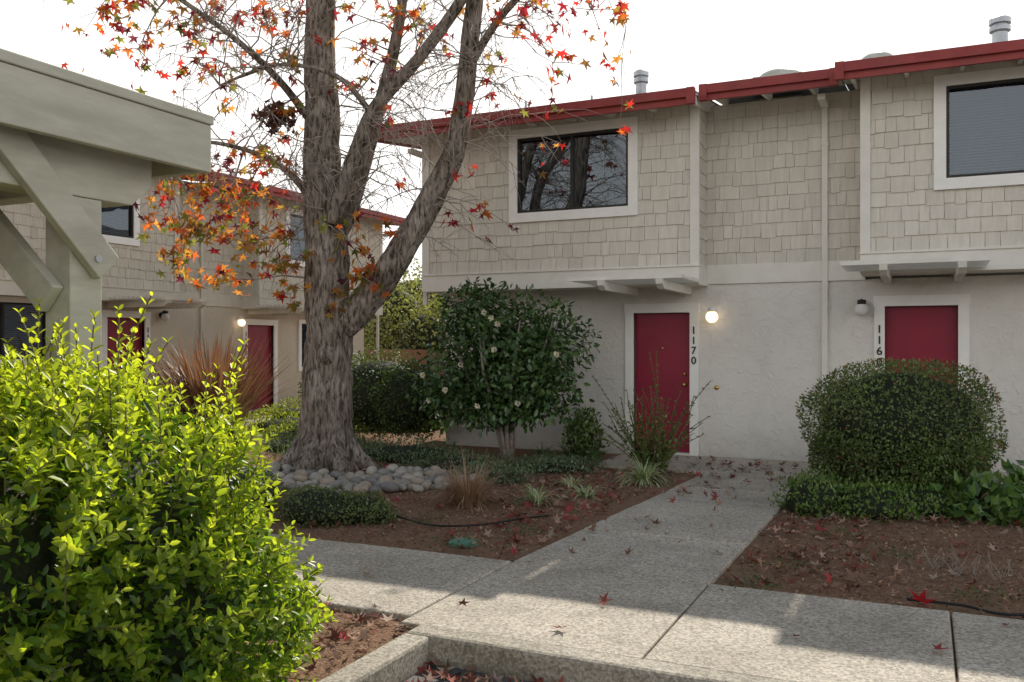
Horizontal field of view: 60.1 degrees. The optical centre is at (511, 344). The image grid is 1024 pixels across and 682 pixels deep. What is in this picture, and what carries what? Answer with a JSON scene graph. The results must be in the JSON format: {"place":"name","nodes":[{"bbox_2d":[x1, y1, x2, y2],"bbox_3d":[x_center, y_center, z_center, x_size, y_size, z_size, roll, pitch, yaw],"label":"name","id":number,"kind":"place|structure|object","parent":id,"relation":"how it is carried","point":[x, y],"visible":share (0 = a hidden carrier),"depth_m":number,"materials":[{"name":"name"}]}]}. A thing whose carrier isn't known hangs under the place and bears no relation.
{"place":"outdoors","nodes":[
{"label":"outdoors","id":0,"kind":"place"},
{"bbox_2d":[43,415,271,446],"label":"path","id":1,"kind":"structure","parent":0,"point":[243,425],"depth_m":18.11,"materials":[{"name":"concrete"}]},
{"bbox_2d":[403,664,530,681],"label":"parking lot","id":2,"kind":"structure","parent":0,"point":[433,667],"depth_m":4.58,"materials":[{"name":"grey asphalt"}]},
{"bbox_2d":[318,625,787,681],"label":"curb","id":3,"kind":"structure","parent":2,"relation":"on","point":[403,657],"depth_m":4.48,"materials":[{"name":"concrete"}]},
{"bbox_2d":[0,0,1023,281],"label":"sky","id":4,"kind":"structure","parent":0,"point":[680,43],"materials":[{"name":"white"}]},
{"bbox_2d":[130,348,1023,681],"bbox_3d":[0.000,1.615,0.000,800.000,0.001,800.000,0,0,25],"label":"ground","id":5,"kind":"structure","parent":0,"point":[630,500],"depth_m":7.13,"materials":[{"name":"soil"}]},
{"bbox_2d":[0,48,213,441],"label":"carport","id":6,"kind":"object","parent":5,"relation":"on","point":[78,151],"visible":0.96,"depth_m":3.99,"materials":[{"name":"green wood"}]},
{"bbox_2d":[0,291,337,681],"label":"privet hedge","id":7,"kind":"object","parent":5,"relation":"on","point":[122,559],"visible":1,"depth_m":3.32,"materials":[{"name":"green plant"}]},
{"bbox_2d":[0,171,404,415],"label":"townhouse","id":8,"kind":"structure","parent":5,"relation":"on","point":[130,278],"depth_m":18.98,"materials":[{"name":"wood"}]},
{"bbox_2d":[0,198,305,408],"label":"window and door trim","id":9,"kind":"structure","parent":8,"relation":"in","point":[136,221],"depth_m":17.89,"materials":[{"name":"white paint"}]},
{"bbox_2d":[0,205,305,366],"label":"window frames","id":10,"kind":"structure","parent":8,"relation":"in","point":[130,206],"depth_m":15.85,"materials":[{"name":"metal"}]},
{"bbox_2d":[4,206,306,362],"bbox_3d":[-6.793,-1.270,18.946,0.537,3.700,10.200,0,0,25],"label":"window interior","id":11,"kind":"structure","parent":8,"relation":"in","point":[121,206],"depth_m":16.50,"materials":[{"name":"black glass"}]},
{"bbox_2d":[107,318,270,409],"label":"red doors","id":12,"kind":"structure","parent":8,"relation":"in","point":[256,330],"depth_m":20.78,"materials":[{"name":"paint"}]},
{"bbox_2d":[116,329,297,429],"bbox_3d":[-5.625,0.627,16.478,3.353,1.947,3.389,0,0,40],"label":"flax plant","id":13,"kind":"object","parent":5,"relation":"on","point":[191,381],"visible":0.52,"depth_m":16.00,"materials":[{"name":"brown plant"}]},
{"bbox_2d":[222,468,285,513],"bbox_3d":[-2.571,1.445,8.582,0.734,0.485,0.868,0,0,25],"label":"rosemary mound","id":14,"kind":"object","parent":5,"relation":"on","point":[268,475],"visible":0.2,"depth_m":8.51,"materials":[{"name":"green plant"}]},
{"bbox_2d":[109,396,444,443],"bbox_3d":[-3.942,1.347,16.431,6.797,0.774,4.822,0,0,4],"label":"sunny groundcover","id":15,"kind":"object","parent":5,"relation":"on","point":[282,421],"visible":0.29,"depth_m":15.99,"materials":[{"name":"green plant"}]},
{"bbox_2d":[274,483,398,527],"bbox_3d":[-1.612,1.468,8.052,1.143,0.416,0.849,0,0,25],"label":"rosemary mound","id":16,"kind":"object","parent":5,"relation":"on","point":[325,506],"visible":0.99,"depth_m":7.88,"materials":[{"name":"green plant"}]},
{"bbox_2d":[200,462,491,494],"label":"river rocks","id":17,"kind":"object","parent":5,"relation":"on","point":[392,478],"visible":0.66,"depth_m":10.08,"materials":[{"name":"grey stone"}]},
{"bbox_2d":[43,0,658,473],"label":"sweetgum tree","id":18,"kind":"object","parent":5,"relation":"on","point":[333,192],"visible":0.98,"depth_m":11.03,"materials":[{"name":"brown plant"}]},
{"bbox_2d":[364,320,375,348],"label":"distant trees","id":19,"kind":"object","parent":5,"relation":"on","point":[369,336],"visible":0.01,"depth_m":69.02,"materials":[{"name":"green plant"}]},
{"bbox_2d":[296,347,446,441],"bbox_3d":[-2.241,0.813,14.645,1.736,1.574,3.329,0,0,-44],"label":"dark hedge","id":20,"kind":"object","parent":5,"relation":"on","point":[380,401],"visible":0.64,"depth_m":13.85,"materials":[{"name":"green plant"}]},
{"bbox_2d":[364,258,445,349],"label":"background shrubs","id":21,"kind":"object","parent":5,"relation":"on","point":[407,318],"visible":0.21,"depth_m":28.70,"materials":[{"name":"green plant"}]},
{"bbox_2d":[364,349,445,395],"bbox_3d":[0.155,0.890,25.123,15.045,1.480,0.070,0,0,25],"label":"wood fence","id":22,"kind":"object","parent":5,"relation":"on","point":[423,353],"visible":0.06,"depth_m":26.59,"materials":[{"name":"wood"}]},
{"bbox_2d":[251,429,606,487],"bbox_3d":[-1.576,1.487,12.328,6.126,0.494,2.270,0,0,37],"label":"tree base groundcover","id":23,"kind":"object","parent":5,"relation":"on","point":[424,456],"visible":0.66,"depth_m":11.42,"materials":[{"name":"green plant"}]},
{"bbox_2d":[448,538,476,547],"bbox_3d":[-0.395,1.592,7.103,0.230,0.046,0.230,0,0,25],"label":"valve box lid","id":24,"kind":"object","parent":5,"relation":"on","point":[465,541],"visible":0.84,"depth_m":7.04,"materials":[{"name":"green plastic"}]},
{"bbox_2d":[390,515,549,526],"bbox_3d":[-0.580,1.587,8.045,1.816,0.074,0.761,0,0,6],"label":"irrigation hose","id":25,"kind":"object","parent":5,"relation":"on","point":[469,524],"visible":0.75,"depth_m":7.77,"materials":[{"name":"black rubber"}]},
{"bbox_2d":[418,448,524,514],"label":"ornamental grass","id":26,"kind":"object","parent":5,"relation":"on","point":[465,494],"depth_m":8.77,"materials":[{"name":"brown plant"}]},
{"bbox_2d":[400,276,601,459],"bbox_3d":[-0.209,0.351,12.495,3.003,2.596,2.057,0,0,25],"label":"camellia shrub","id":27,"kind":"object","parent":5,"relation":"on","point":[497,401],"visible":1,"depth_m":12.20,"materials":[{"name":"green plant"}]},
{"bbox_2d":[524,483,548,496],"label":"spider plant","id":28,"kind":"object","parent":5,"relation":"on","point":[533,491],"visible":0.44,"depth_m":9.40,"materials":[{"name":"green plant"}]},
{"bbox_2d":[511,482,562,506],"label":"spider plant","id":29,"kind":"object","parent":5,"relation":"on","point":[537,495],"visible":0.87,"depth_m":8.94,"materials":[{"name":"green plant"}]},
{"bbox_2d":[523,442,563,457],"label":"lily clump","id":30,"kind":"object","parent":5,"relation":"on","point":[542,451],"visible":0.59,"depth_m":12.55,"materials":[{"name":"green plant"}]},
{"bbox_2d":[552,473,589,489],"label":"spider plant","id":31,"kind":"object","parent":5,"relation":"on","point":[570,481],"visible":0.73,"depth_m":9.94,"materials":[{"name":"green plant"}]},
{"bbox_2d":[557,441,586,459],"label":"lily clump","id":32,"kind":"object","parent":5,"relation":"on","point":[566,452],"visible":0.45,"depth_m":12.51,"materials":[{"name":"green plant"}]},
{"bbox_2d":[560,405,609,458],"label":"shrub","id":33,"kind":"object","parent":5,"relation":"on","point":[584,438],"visible":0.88,"depth_m":12.39,"materials":[{"name":"green plant"}]},
{"bbox_2d":[564,482,605,499],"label":"spider plant","id":34,"kind":"object","parent":5,"relation":"on","point":[586,494],"visible":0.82,"depth_m":9.34,"materials":[{"name":"green plant"}]},
{"bbox_2d":[571,443,614,462],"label":"lily clump","id":35,"kind":"object","parent":5,"relation":"on","point":[596,453],"visible":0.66,"depth_m":12.30,"materials":[{"name":"green plant"}]},
{"bbox_2d":[205,454,1023,681],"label":"fallen leaves","id":36,"kind":"object","parent":5,"relation":"on","point":[443,671],"visible":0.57,"depth_m":7.18,"materials":[{"name":"red plant"}]},
{"bbox_2d":[610,450,680,488],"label":"spider plant","id":37,"kind":"object","parent":5,"relation":"on","point":[647,473],"visible":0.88,"depth_m":10.19,"materials":[{"name":"green plant"}]},
{"bbox_2d":[581,351,712,475],"bbox_3d":[1.678,0.909,11.056,1.600,1.651,0.823,0,0,10],"label":"rose bush","id":38,"kind":"object","parent":5,"relation":"on","point":[657,455],"visible":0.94,"depth_m":10.93,"materials":[{"name":"green plant"}]},
{"bbox_2d":[377,15,1023,471],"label":"townhouse","id":39,"kind":"structure","parent":5,"relation":"on","point":[755,257],"depth_m":12.05,"materials":[{"name":"white paint"}]},
{"bbox_2d":[509,66,1023,455],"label":"window and door trim","id":40,"kind":"structure","parent":39,"relation":"in","point":[941,182],"depth_m":12.32,"materials":[{"name":"white paint"}]},
{"bbox_2d":[518,78,1023,212],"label":"window frames","id":41,"kind":"structure","parent":39,"relation":"in","point":[572,136],"depth_m":12.53,"materials":[{"name":"metal"}]},
{"bbox_2d":[522,83,1023,210],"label":"window interior","id":42,"kind":"structure","parent":39,"relation":"in","point":[600,159],"depth_m":12.66,"materials":[{"name":"black glass"}]},
{"bbox_2d":[636,306,956,452],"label":"red doors","id":43,"kind":"structure","parent":39,"relation":"in","point":[916,332],"depth_m":12.67,"materials":[{"name":"paint"}]},
{"bbox_2d":[391,512,1023,606],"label":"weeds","id":44,"kind":"object","parent":5,"relation":"on","point":[780,557],"visible":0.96,"depth_m":6.57,"materials":[{"name":"green plant"}]},
{"bbox_2d":[514,452,1023,585],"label":"walkway","id":45,"kind":"structure","parent":5,"relation":"on","point":[739,521],"depth_m":7.61,"materials":[{"name":"concrete"}]},
{"bbox_2d":[768,463,966,524],"bbox_3d":[3.380,1.446,8.387,1.812,0.563,1.136,0,0,25],"label":"fern groundcover","id":46,"kind":"object","parent":5,"relation":"on","point":[817,495],"visible":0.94,"depth_m":8.21,"materials":[{"name":"green plant"}]},
{"bbox_2d":[795,356,1008,492],"bbox_3d":[4.022,0.883,9.194,2.026,1.523,1.911,0,0,25],"label":"globe shrub","id":47,"kind":"object","parent":5,"relation":"on","point":[891,425],"visible":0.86,"depth_m":8.66,"materials":[{"name":"green plant"}]},
{"bbox_2d":[909,589,935,604],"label":"red leaf","id":48,"kind":"object","parent":5,"relation":"on","point":[922,596],"visible":1,"depth_m":5.45,"materials":[{"name":"red plant"}]},
{"bbox_2d":[872,545,1023,585],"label":"dry stems","id":49,"kind":"object","parent":5,"relation":"on","point":[961,565],"visible":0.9,"depth_m":6.25,"materials":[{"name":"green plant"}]},
{"bbox_2d":[907,598,1023,615],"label":"irrigation hose","id":50,"kind":"object","parent":5,"relation":"on","point":[977,608],"visible":1,"depth_m":5.31,"materials":[{"name":"black rubber"}]},
{"bbox_2d":[927,457,1023,526],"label":"leafy perennial","id":51,"kind":"object","parent":5,"relation":"on","point":[1004,502],"visible":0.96,"depth_m":7.98,"materials":[{"name":"green plant"}]},
{"bbox_2d":[239,532,1023,681],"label":"sidewalk","id":52,"kind":"structure","parent":0,"point":[743,631],"depth_m":5.10,"materials":[{"name":"concrete"}]}
]}

